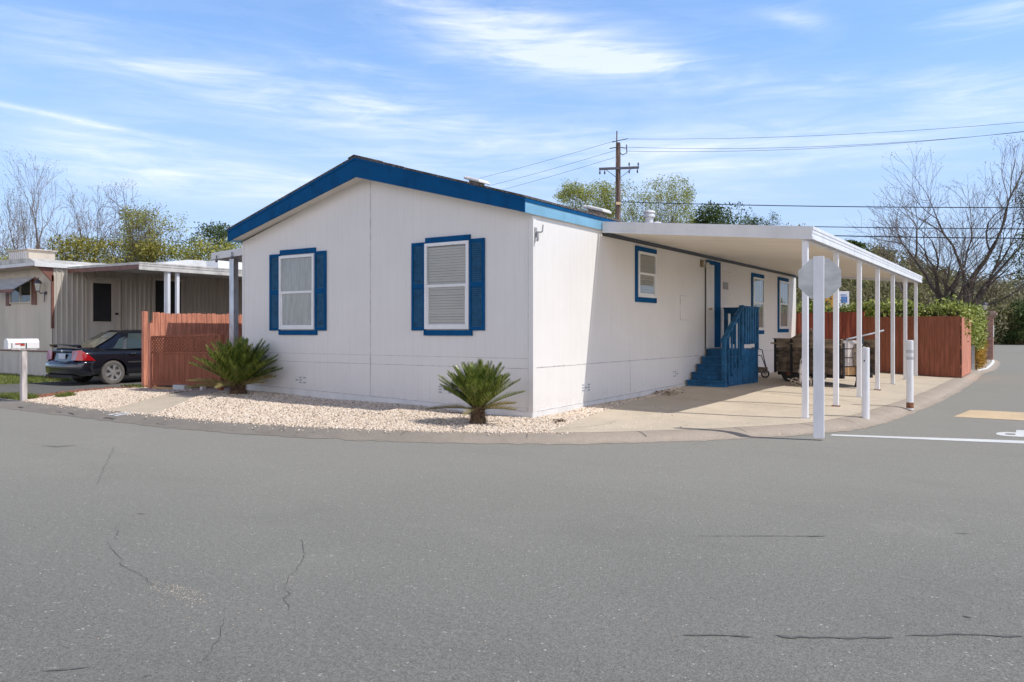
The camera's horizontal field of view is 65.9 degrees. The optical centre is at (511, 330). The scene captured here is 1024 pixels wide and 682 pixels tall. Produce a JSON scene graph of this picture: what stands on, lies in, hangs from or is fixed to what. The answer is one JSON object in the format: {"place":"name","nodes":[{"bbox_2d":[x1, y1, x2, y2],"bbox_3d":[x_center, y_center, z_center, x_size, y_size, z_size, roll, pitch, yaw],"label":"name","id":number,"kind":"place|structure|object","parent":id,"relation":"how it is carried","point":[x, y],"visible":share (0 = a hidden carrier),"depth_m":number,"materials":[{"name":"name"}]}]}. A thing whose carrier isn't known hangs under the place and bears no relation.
{"place":"outdoors","nodes":[
{"label":"outdoors","id":0,"kind":"place"},
{"bbox_2d":[0,377,172,399],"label":"neighbour drive","id":1,"kind":"structure","parent":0,"point":[45,387],"depth_m":19.98,"materials":[{"name":"concrete"}]},
{"bbox_2d":[0,391,40,399],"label":"grass","id":2,"kind":"structure","parent":1,"relation":"on","point":[11,395],"depth_m":16.78,"materials":[{"name":"plant"}]},
{"bbox_2d":[45,330,141,383],"bbox_3d":[-10.457,0.689,22.180,1.774,1.440,4.498,0,0,34],"label":"parked sedan","id":3,"kind":"object","parent":1,"relation":"on","point":[111,357],"visible":0.51,"depth_m":20.70,"materials":[{"name":"paint"}]},
{"bbox_2d":[120,384,147,387],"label":"grass","id":4,"kind":"structure","parent":1,"relation":"on","point":[135,385],"depth_m":18.71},
{"bbox_2d":[68,262,241,313],"bbox_3d":[-7.490,-0.260,28.386,4.630,3.320,15.205,0,0,34],"label":"carport awning","id":5,"kind":"object","parent":1,"relation":"on","point":[168,270],"visible":0.43,"depth_m":21.95,"materials":[{"name":"metal"}]},
{"bbox_2d":[206,260,241,269],"bbox_3d":[-8.016,-2.015,26.997,0.600,0.390,5.100,0,0,34],"label":"duct box","id":6,"kind":"object","parent":5,"relation":"on","point":[221,264],"visible":0.22,"depth_m":24.90,"materials":[{"name":"white plastic"}]},
{"bbox_2d":[107,387,229,413],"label":"walkway","id":7,"kind":"structure","parent":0,"point":[157,403],"depth_m":15.32,"materials":[{"name":"concrete"}]},
{"bbox_2d":[0,370,984,444],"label":"kerb","id":8,"kind":"structure","parent":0,"point":[927,399],"depth_m":11.73,"materials":[{"name":"concrete"}]},
{"bbox_2d":[57,406,700,434],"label":"stray gravel","id":9,"kind":"structure","parent":8,"relation":"on","point":[390,430],"depth_m":12.03,"materials":[{"name":"gravel"}]},
{"bbox_2d":[862,347,869,418],"bbox_3d":[5.935,0.889,13.267,0.124,1.222,0.130,0,0,34],"label":"bollard","id":10,"kind":"object","parent":8,"relation":"on","point":[865,382],"visible":0.91,"depth_m":13.22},
{"bbox_2d":[906,340,913,409],"bbox_3d":[7.590,0.839,15.075,0.132,1.322,0.132,0,0,34],"label":"bollard","id":11,"kind":"object","parent":8,"relation":"on","point":[909,374],"visible":1,"depth_m":15.02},
{"bbox_2d":[960,317,970,376],"bbox_3d":[14.726,0.491,25.654,0.067,1.858,3.440,0,0,34],"label":"board fence","id":12,"kind":"object","parent":8,"relation":"on","point":[965,357],"visible":0.84,"depth_m":25.19,"materials":[{"name":"wood"}]},
{"bbox_2d":[971,345,974,369],"bbox_3d":[16.901,0.575,28.974,0.100,1.750,0.100,0,0,34],"label":"metal post","id":13,"kind":"object","parent":8,"relation":"on","point":[973,358],"visible":0.57,"depth_m":28.93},
{"bbox_2d":[4,360,986,432],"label":"soil","id":14,"kind":"structure","parent":0,"point":[97,377],"depth_m":22.02,"materials":[{"name":"soil"}]},
{"bbox_2d":[4,338,38,400],"bbox_3d":[-10.064,0.853,16.235,0.185,1.393,0.605,0,0,34],"label":"mailbox","id":15,"kind":"object","parent":14,"relation":"on","point":[23,346],"visible":0.88,"depth_m":16.21,"materials":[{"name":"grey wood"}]},
{"bbox_2d":[4,338,10,348],"bbox_3d":[-10.220,0.261,16.006,0.180,0.208,0.050,0,0,34],"label":"door","id":16,"kind":"structure","parent":15,"relation":"in","point":[7,343],"depth_m":15.97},
{"bbox_2d":[38,386,134,397],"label":"bark mulch","id":17,"kind":"object","parent":14,"relation":"on","point":[52,394],"visible":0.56,"depth_m":17.89,"materials":[{"name":"wood"}]},
{"bbox_2d":[0,258,241,375],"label":"mobile home","id":18,"kind":"object","parent":14,"relation":"on","point":[46,302],"visible":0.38,"depth_m":24.61,"materials":[{"name":"beige metal"}]},
{"bbox_2d":[9,281,30,303],"bbox_3d":[-15.236,-1.190,24.513,1.360,0.680,0.042,0,0,34],"label":"window","id":19,"kind":"structure","parent":18,"relation":"in","point":[21,294],"depth_m":24.50,"materials":[{"name":"grey glass"}]},
{"bbox_2d":[6,248,57,259],"bbox_3d":[-15.244,-2.322,25.095,1.420,0.425,0.900,0,0,34],"label":"roof cooler","id":20,"kind":"object","parent":18,"relation":"on","point":[32,253],"visible":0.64,"depth_m":24.72,"materials":[{"name":"beige metal"}]},
{"bbox_2d":[84,276,121,340],"bbox_3d":[-12.768,-0.510,24.714,0.080,2.320,1.180,0,0,34],"label":"door","id":21,"kind":"structure","parent":18,"relation":"in","point":[102,297],"depth_m":24.67,"materials":[{"name":"grey metal"}]},
{"bbox_2d":[152,278,182,314],"bbox_3d":[-11.553,-0.550,26.566,0.040,2.400,1.110,0,0,34],"label":"doorway","id":22,"kind":"structure","parent":18,"relation":"in","point":[157,283],"depth_m":26.39,"materials":[{"name":"grey metal"}]},
{"bbox_2d":[148,323,223,389],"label":"lattice gate","id":23,"kind":"structure","parent":14,"relation":"on","point":[170,369],"depth_m":17.84,"materials":[{"name":"brown wood"}]},
{"bbox_2d":[142,311,241,386],"bbox_3d":[-3.963,0.474,25.608,0.162,1.869,16.900,0,0,34],"label":"board fence","id":24,"kind":"object","parent":14,"relation":"on","point":[165,324],"visible":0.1,"depth_m":19.34,"materials":[{"name":"wood"}]},
{"bbox_2d":[211,248,241,386],"bbox_3d":[-3.752,-0.275,22.033,1.730,3.290,9.508,0,0,34],"label":"patio cover","id":25,"kind":"object","parent":14,"relation":"on","point":[233,257],"visible":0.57,"depth_m":18.38,"materials":[{"name":"metal"}]},
{"bbox_2d":[234,398,632,428],"bbox_3d":[-1.082,1.377,14.441,10.543,0.146,6.692,0,0,-5],"label":"gravel bed","id":26,"kind":"object","parent":14,"relation":"on","point":[445,411],"visible":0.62,"depth_m":13.56,"materials":[{"name":"gravel"}]},
{"bbox_2d":[183,335,282,394],"bbox_3d":[-5.561,0.724,16.328,1.891,1.269,1.989,0,0,34],"label":"sago palm","id":27,"kind":"object","parent":26,"relation":"on","point":[237,366],"visible":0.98,"depth_m":16.06,"materials":[{"name":"plant"}]},
{"bbox_2d":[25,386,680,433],"bbox_3d":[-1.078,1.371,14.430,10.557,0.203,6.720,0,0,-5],"label":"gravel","id":28,"kind":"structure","parent":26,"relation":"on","point":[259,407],"depth_m":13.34,"materials":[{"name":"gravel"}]},
{"bbox_2d":[427,359,524,423],"bbox_3d":[-0.457,0.953,12.265,1.366,1.091,1.430,0,0,-35],"label":"sago palm","id":29,"kind":"object","parent":26,"relation":"on","point":[480,386],"visible":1,"depth_m":12.10,"materials":[{"name":"plant"}]},
{"bbox_2d":[227,155,796,417],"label":"white house","id":30,"kind":"structure","parent":14,"relation":"on","point":[368,279],"depth_m":15.03,"materials":[{"name":"paint"}]},
{"bbox_2d":[279,254,313,328],"bbox_3d":[-4.406,-0.790,16.185,1.045,1.520,0.054,0,0,34],"label":"window","id":31,"kind":"structure","parent":30,"relation":"in","point":[296,272],"depth_m":16.20,"materials":[{"name":"glass"}]},
{"bbox_2d":[424,240,468,328],"bbox_3d":[-1.159,-0.800,14.012,0.990,1.540,0.054,0,0,34],"label":"window","id":32,"kind":"structure","parent":30,"relation":"in","point":[446,264],"depth_m":14.02,"materials":[{"name":"white plastic"}]},
{"bbox_2d":[638,251,656,297],"bbox_3d":[2.869,-1.180,16.781,0.054,0.952,0.917,0,0,34],"label":"window","id":33,"kind":"structure","parent":30,"relation":"in","point":[647,262],"depth_m":16.81,"materials":[{"name":"white plastic"}]},
{"bbox_2d":[706,265,713,347],"bbox_3d":[5.045,-0.625,19.954,0.140,2.090,0.520,0,0,34],"label":"door","id":34,"kind":"structure","parent":30,"relation":"in","point":[709,272],"depth_m":19.89,"materials":[{"name":"white metal"}]},
{"bbox_2d":[753,277,764,329],"bbox_3d":[7.294,-0.790,23.394,0.054,1.552,1.074,0,0,34],"label":"window","id":35,"kind":"structure","parent":30,"relation":"in","point":[758,283],"depth_m":23.60,"materials":[{"name":"white glass"}]},
{"bbox_2d":[779,280,788,328],"bbox_3d":[8.840,-0.835,25.705,0.054,1.542,1.094,0,0,34],"label":"window","id":36,"kind":"structure","parent":30,"relation":"in","point":[783,285],"depth_m":25.71,"materials":[{"name":"white glass"}]},
{"bbox_2d":[824,295,832,306],"bbox_3d":[13.563,0.068,34.051,0.705,3.365,0.128,0,0,0],"label":"orange sign","id":37,"kind":"object","parent":14,"relation":"on","point":[830,298],"visible":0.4,"depth_m":33.99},
{"bbox_2d":[796,311,864,338],"bbox_3d":[10.190,0.374,26.919,3.350,2.027,0.162,0,0,34],"label":"board fence","id":38,"kind":"object","parent":14,"relation":"on","point":[847,324],"visible":0.19,"depth_m":26.32,"materials":[{"name":"wood"}]},
{"bbox_2d":[796,294,989,373],"bbox_3d":[13.129,0.134,29.480,7.909,2.633,7.312,0,0,34],"label":"ivy hedge","id":39,"kind":"object","parent":14,"relation":"on","point":[977,318],"visible":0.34,"depth_m":26.25,"materials":[{"name":"green plant"}]},
{"bbox_2d":[975,340,988,369],"bbox_3d":[17.561,0.696,29.814,0.745,1.612,2.076,0,0,34],"label":"orange shrub","id":40,"kind":"object","parent":14,"relation":"on","point":[980,359],"visible":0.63,"depth_m":29.33,"materials":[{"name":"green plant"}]},
{"bbox_2d":[981,302,997,359],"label":"brick pillar","id":41,"kind":"structure","parent":14,"relation":"on","point":[990,348],"depth_m":39.63,"materials":[{"name":"brick"}]},
{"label":"gravel bed","id":42,"kind":"structure","parent":14,"relation":"on","visible":0},
{"bbox_2d":[26,387,214,408],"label":"gravel","id":43,"kind":"structure","parent":42,"relation":"on","point":[108,398],"depth_m":16.43,"materials":[{"name":"gravel"}]},
{"bbox_2d":[53,391,77,396],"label":"grass","id":44,"kind":"structure","parent":43,"relation":"on","point":[65,394],"depth_m":16.92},
{"bbox_2d":[173,384,190,389],"bbox_3d":[-7.408,1.280,17.732,0.360,0.140,0.190,0,0,25],"label":"concrete block","id":45,"kind":"object","parent":43,"relation":"on","point":[177,387],"depth_m":17.65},
{"bbox_2d":[0,344,1023,681],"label":"road","id":46,"kind":"structure","parent":0,"point":[810,550],"depth_m":5.38,"materials":[{"name":"asphalt"}]},
{"bbox_2d":[150,582,200,603],"bbox_3d":[-1.949,1.528,4.631,0.561,0.007,0.153,0,0,34],"label":"road grit","id":47,"kind":"object","parent":46,"relation":"on","point":[178,590],"visible":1,"depth_m":4.65,"materials":[{"name":"gravel"}]},
{"bbox_2d":[97,447,304,663],"bbox_3d":[-3.221,1.526,7.106,1.199,0.001,7.742,0,0,-36],"label":"road crack","id":48,"kind":"object","parent":46,"relation":"on","point":[153,583],"visible":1,"depth_m":4.94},
{"bbox_2d":[7,449,1020,681],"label":"road grit","id":49,"kind":"object","parent":46,"relation":"on","point":[433,540],"visible":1,"depth_m":5.79,"materials":[{"name":"gravel"}]},
{"bbox_2d":[42,513,1020,675],"bbox_3d":[0.019,1.526,4.819,6.634,0.001,2.956,0,0,6],"label":"tar joint","id":50,"kind":"object","parent":46,"relation":"on","point":[1008,635],"visible":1,"depth_m":3.95,"materials":[{"name":"asphalt"}]},
{"bbox_2d":[798,256,840,438],"bbox_3d":[4.299,0.230,11.061,0.564,2.540,0.112,0,0,25],"label":"stop sign","id":51,"kind":"object","parent":46,"relation":"on","point":[819,279],"visible":1,"depth_m":11.03,"materials":[{"name":"metal"}]},
{"bbox_2d":[830,434,1023,442],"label":"stop line","id":52,"kind":"object","parent":46,"relation":"on","point":[986,440],"visible":1,"depth_m":11.09,"materials":[{"name":"paint"}]},
{"bbox_2d":[975,360,999,372],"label":"kerb","id":53,"kind":"structure","parent":46,"relation":"on","point":[995,365],"depth_m":32.82,"materials":[{"name":"concrete"}]},
{"bbox_2d":[978,360,994,370],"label":"painted kerb","id":54,"kind":"structure","parent":53,"relation":"on","point":[991,364],"depth_m":32.35,"materials":[{"name":"paint"}]},
{"bbox_2d":[954,410,1023,419],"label":"speed hump","id":55,"kind":"object","parent":46,"relation":"on","point":[995,414],"visible":1,"depth_m":14.03,"materials":[{"name":"paint"}]},
{"bbox_2d":[996,430,1023,436],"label":"road lettering","id":56,"kind":"object","parent":46,"relation":"on","point":[1018,433],"visible":1,"depth_m":11.74,"materials":[{"name":"paint"}]},
{"bbox_2d":[0,0,1023,286],"label":"sky","id":57,"kind":"structure","parent":0,"point":[215,110],"materials":[{"name":"blue"}]},
{"bbox_2d":[537,370,973,432],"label":"driveway","id":58,"kind":"structure","parent":0,"point":[707,412],"depth_m":14.84,"materials":[{"name":"concrete"}]},
{"bbox_2d":[652,390,684,395],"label":"dead leaves","id":59,"kind":"object","parent":58,"relation":"on","point":[665,393],"visible":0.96,"depth_m":16.95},
{"bbox_2d":[686,305,759,387],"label":"porch steps","id":60,"kind":"structure","parent":58,"relation":"on","point":[726,365],"depth_m":19.11,"materials":[{"name":"wood"}]},
{"bbox_2d":[751,347,769,377],"bbox_3d":[6.840,0.877,21.874,0.541,0.853,0.155,0,0,25],"label":"garden cart","id":61,"kind":"object","parent":58,"relation":"on","point":[762,370],"visible":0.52,"depth_m":21.80,"materials":[{"name":"metal"}]},
{"bbox_2d":[602,221,922,418],"bbox_3d":[7.274,-0.300,19.846,3.831,3.540,14.296,0,0,34],"label":"carport","id":62,"kind":"object","parent":58,"relation":"on","point":[794,250],"visible":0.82,"depth_m":16.13,"materials":[{"name":"metal"}]},
{"bbox_2d":[785,358,825,386],"bbox_3d":[7.351,1.007,19.197,1.333,0.704,0.492,0,0,-17],"label":"trailer jack","id":63,"kind":"object","parent":58,"relation":"on","point":[799,382],"visible":0.62,"depth_m":19.04,"materials":[{"name":"grey metal"}]},
{"bbox_2d":[770,328,883,381],"bbox_3d":[8.020,0.639,20.141,1.260,1.420,2.640,0,0,-26],"label":"utility trailer","id":64,"kind":"object","parent":58,"relation":"on","point":[787,355],"visible":0.48,"depth_m":19.87,"materials":[{"name":"brown wood"}]},
{"bbox_2d":[851,343,872,386],"bbox_3d":[8.450,0.827,19.063,0.337,1.096,0.547,0,0,-35],"label":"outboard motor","id":65,"kind":"object","parent":58,"relation":"on","point":[854,354],"visible":0.42,"depth_m":19.07,"materials":[{"name":"metal"}]},
{"bbox_2d":[863,316,960,376],"bbox_3d":[12.605,0.483,25.017,2.781,1.875,0.067,0,0,35],"label":"board fence","id":66,"kind":"object","parent":58,"relation":"on","point":[939,347],"visible":0.73,"depth_m":24.71,"materials":[{"name":"wood"}]},
{"bbox_2d":[691,223,1023,228],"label":"power line","id":67,"kind":"object","parent":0,"point":[921,228],"visible":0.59,"depth_m":38.21,"materials":[{"name":"metal"}]},
{"bbox_2d":[834,235,1023,238],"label":"power line","id":68,"kind":"object","parent":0,"point":[932,237],"visible":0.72,"depth_m":38.04,"materials":[{"name":"metal"}]},
{"label":"ground","id":69,"kind":"structure","parent":0,"visible":0},
{"bbox_2d":[0,246,10,259],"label":"shrub","id":70,"kind":"object","parent":69,"relation":"on","point":[4,258],"visible":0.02,"depth_m":51.23,"materials":[{"name":"green plant"}]},
{"bbox_2d":[0,150,66,258],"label":"bare tree","id":71,"kind":"object","parent":69,"relation":"on","point":[25,230],"visible":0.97,"depth_m":49.50,"materials":[{"name":"brown plant"}]},
{"bbox_2d":[0,217,88,259],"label":"bare tree","id":72,"kind":"object","parent":69,"relation":"on","point":[4,239],"visible":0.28,"depth_m":54.68,"materials":[{"name":"brown plant"}]},
{"bbox_2d":[42,233,114,263],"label":"shrub","id":73,"kind":"object","parent":69,"relation":"on","point":[74,250],"visible":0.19,"depth_m":46.71,"materials":[{"name":"green plant"}]},
{"bbox_2d":[78,236,124,263],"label":"shrub","id":74,"kind":"object","parent":69,"relation":"on","point":[112,243],"visible":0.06,"depth_m":48.21,"materials":[{"name":"green plant"}]},
{"bbox_2d":[30,178,183,262],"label":"bare tree","id":75,"kind":"object","parent":69,"relation":"on","point":[79,229],"visible":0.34,"depth_m":51.26,"materials":[{"name":"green plant"}]},
{"bbox_2d":[79,229,165,262],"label":"leafy tree","id":76,"kind":"object","parent":69,"relation":"on","point":[118,249],"visible":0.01,"depth_m":57.14,"materials":[{"name":"green plant"}]},
{"bbox_2d":[116,201,191,262],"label":"leafy tree","id":77,"kind":"object","parent":69,"relation":"on","point":[140,221],"visible":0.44,"depth_m":51.26,"materials":[{"name":"green plant"}]},
{"bbox_2d":[130,233,178,262],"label":"shrub","id":78,"kind":"object","parent":69,"relation":"on","point":[150,249],"visible":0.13,"depth_m":49.67,"materials":[{"name":"green plant"}]},
{"bbox_2d":[161,232,218,260],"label":"shrub","id":79,"kind":"object","parent":69,"relation":"on","point":[171,251],"visible":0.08,"depth_m":49.93,"materials":[{"name":"green plant"}]},
{"bbox_2d":[158,219,235,260],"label":"leafy tree","id":80,"kind":"object","parent":69,"relation":"on","point":[215,232],"visible":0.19,"depth_m":56.80,"materials":[{"name":"green plant"}]},
{"bbox_2d":[182,238,222,260],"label":"shrub","id":81,"kind":"object","parent":69,"relation":"on","point":[197,256],"visible":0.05,"depth_m":51.58,"materials":[{"name":"green plant"}]},
{"bbox_2d":[201,237,241,260],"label":"shrub","id":82,"kind":"object","parent":69,"relation":"on","point":[228,246],"visible":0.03,"depth_m":49.42,"materials":[{"name":"green plant"}]},
{"bbox_2d":[553,177,614,217],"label":"willow tree","id":83,"kind":"object","parent":69,"relation":"on","point":[577,192],"visible":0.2,"depth_m":58.82,"materials":[{"name":"green plant"}]},
{"bbox_2d":[599,131,638,219],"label":"utility pole","id":84,"kind":"object","parent":69,"relation":"on","point":[618,168],"visible":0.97,"depth_m":44.87,"materials":[{"name":"brown wood"}]},
{"bbox_2d":[478,141,612,178],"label":"power line","id":85,"kind":"object","parent":84,"relation":"attached to","point":[546,160],"visible":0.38,"depth_m":49.79,"materials":[{"name":"metal"}]},
{"bbox_2d":[490,151,611,185],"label":"power line","id":86,"kind":"object","parent":84,"relation":"attached to","point":[553,168],"visible":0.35,"depth_m":49.14,"materials":[{"name":"metal"}]},
{"bbox_2d":[503,157,614,189],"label":"power line","id":87,"kind":"object","parent":84,"relation":"attached to","point":[557,174],"visible":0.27,"depth_m":48.46,"materials":[{"name":"metal"}]},
{"bbox_2d":[621,201,1023,207],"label":"power line","id":88,"kind":"object","parent":84,"relation":"attached to","point":[830,206],"visible":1,"depth_m":40.52,"materials":[{"name":"metal"}]},
{"bbox_2d":[635,132,1018,148],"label":"power line","id":89,"kind":"object","parent":84,"relation":"attached to","point":[794,147],"visible":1,"depth_m":42.40,"materials":[{"name":"metal"}]},
{"bbox_2d":[637,131,1023,151],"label":"power line","id":90,"kind":"object","parent":84,"relation":"attached to","point":[790,149],"visible":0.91,"depth_m":43.43,"materials":[{"name":"metal"}]},
{"bbox_2d":[710,122,1020,138],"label":"power line","id":91,"kind":"object","parent":84,"relation":"attached to","point":[858,133],"visible":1,"depth_m":41.27,"materials":[{"name":"metal"}]},
{"bbox_2d":[583,173,696,222],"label":"willow tree","id":92,"kind":"object","parent":69,"relation":"on","point":[686,195],"visible":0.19,"depth_m":60.16,"materials":[{"name":"green plant"}]},
{"bbox_2d":[685,200,754,224],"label":"evergreen tree","id":93,"kind":"object","parent":69,"relation":"on","point":[712,217],"visible":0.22,"depth_m":65.37,"materials":[{"name":"green plant"}]},
{"bbox_2d":[737,211,780,225],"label":"leafy tree","id":94,"kind":"object","parent":69,"relation":"on","point":[755,222],"visible":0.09,"depth_m":73.38,"materials":[{"name":"green plant"}]},
{"bbox_2d":[839,291,848,307],"bbox_3d":[15.122,-0.026,36.050,0.466,3.553,0.128,0,0,0],"label":"blue white sign","id":95,"kind":"object","parent":69,"relation":"on","point":[844,296],"visible":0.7,"depth_m":35.99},
{"bbox_2d":[880,281,950,310],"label":"thicket","id":96,"kind":"object","parent":69,"relation":"on","point":[912,292],"visible":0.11,"depth_m":83.48,"materials":[{"name":"green plant"}]},
{"bbox_2d":[862,209,984,307],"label":"bare tree","id":97,"kind":"object","parent":69,"relation":"on","point":[896,283],"visible":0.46,"depth_m":65.06,"materials":[{"name":"brown plant"}]},
{"bbox_2d":[846,174,1023,303],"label":"bare tree","id":98,"kind":"object","parent":69,"relation":"on","point":[935,289],"visible":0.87,"depth_m":55.45,"materials":[{"name":"brown plant"}]},
{"bbox_2d":[874,135,1023,306],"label":"bare tree","id":99,"kind":"object","parent":69,"relation":"on","point":[980,294],"visible":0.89,"depth_m":54.76,"materials":[{"name":"brown plant"}]},
{"bbox_2d":[911,281,1007,341],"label":"thicket","id":100,"kind":"object","parent":69,"relation":"on","point":[958,289],"visible":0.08,"depth_m":78.50,"materials":[{"name":"green plant"}]},
{"bbox_2d":[974,273,1023,343],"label":"thicket","id":101,"kind":"object","parent":69,"relation":"on","point":[1000,291],"visible":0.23,"depth_m":91.19,"materials":[{"name":"green plant"}]},
{"bbox_2d":[980,182,1023,294],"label":"leafy tree","id":102,"kind":"object","parent":69,"relation":"on","point":[1019,262],"visible":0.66,"depth_m":55.48,"materials":[{"name":"plant"}]},
{"bbox_2d":[988,302,1023,344],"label":"thicket","id":103,"kind":"object","parent":69,"relation":"on","point":[1006,311],"visible":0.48,"depth_m":87.08,"materials":[{"name":"green plant"}]},
{"bbox_2d":[991,270,1023,313],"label":"thicket","id":104,"kind":"object","parent":69,"relation":"on","point":[1014,289],"visible":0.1,"depth_m":95.09,"materials":[{"name":"green plant"}]},
{"bbox_2d":[996,298,1023,344],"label":"thicket","id":105,"kind":"object","parent":69,"relation":"on","point":[1018,331],"visible":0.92,"depth_m":85.86,"materials":[{"name":"green plant"}]},
{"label":"lawn","id":106,"kind":"structure","parent":0,"visible":0},
{"bbox_2d":[0,372,73,383],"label":"grass","id":107,"kind":"structure","parent":106,"relation":"on","point":[8,378],"depth_m":22.20,"materials":[{"name":"plant"}]},
{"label":"hill","id":108,"kind":"structure","parent":0,"visible":0},
{"bbox_2d":[845,239,856,245],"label":"pine tree","id":109,"kind":"object","parent":108,"relation":"on","point":[853,242],"visible":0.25,"depth_m":188.77,"materials":[{"name":"green plant"}]},
{"bbox_2d":[857,242,869,250],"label":"pine tree","id":110,"kind":"object","parent":108,"relation":"on","point":[860,245],"visible":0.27,"depth_m":188.03,"materials":[{"name":"green plant"}]},
{"bbox_2d":[731,219,1022,308],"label":"hillside woods","id":111,"kind":"object","parent":108,"relation":"on","point":[868,291],"visible":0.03,"depth_m":126.87,"materials":[{"name":"green plant"}]},
{"bbox_2d":[880,249,896,257],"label":"pine tree","id":112,"kind":"object","parent":108,"relation":"on","point":[889,252],"visible":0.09,"depth_m":179.40,"materials":[{"name":"green plant"}]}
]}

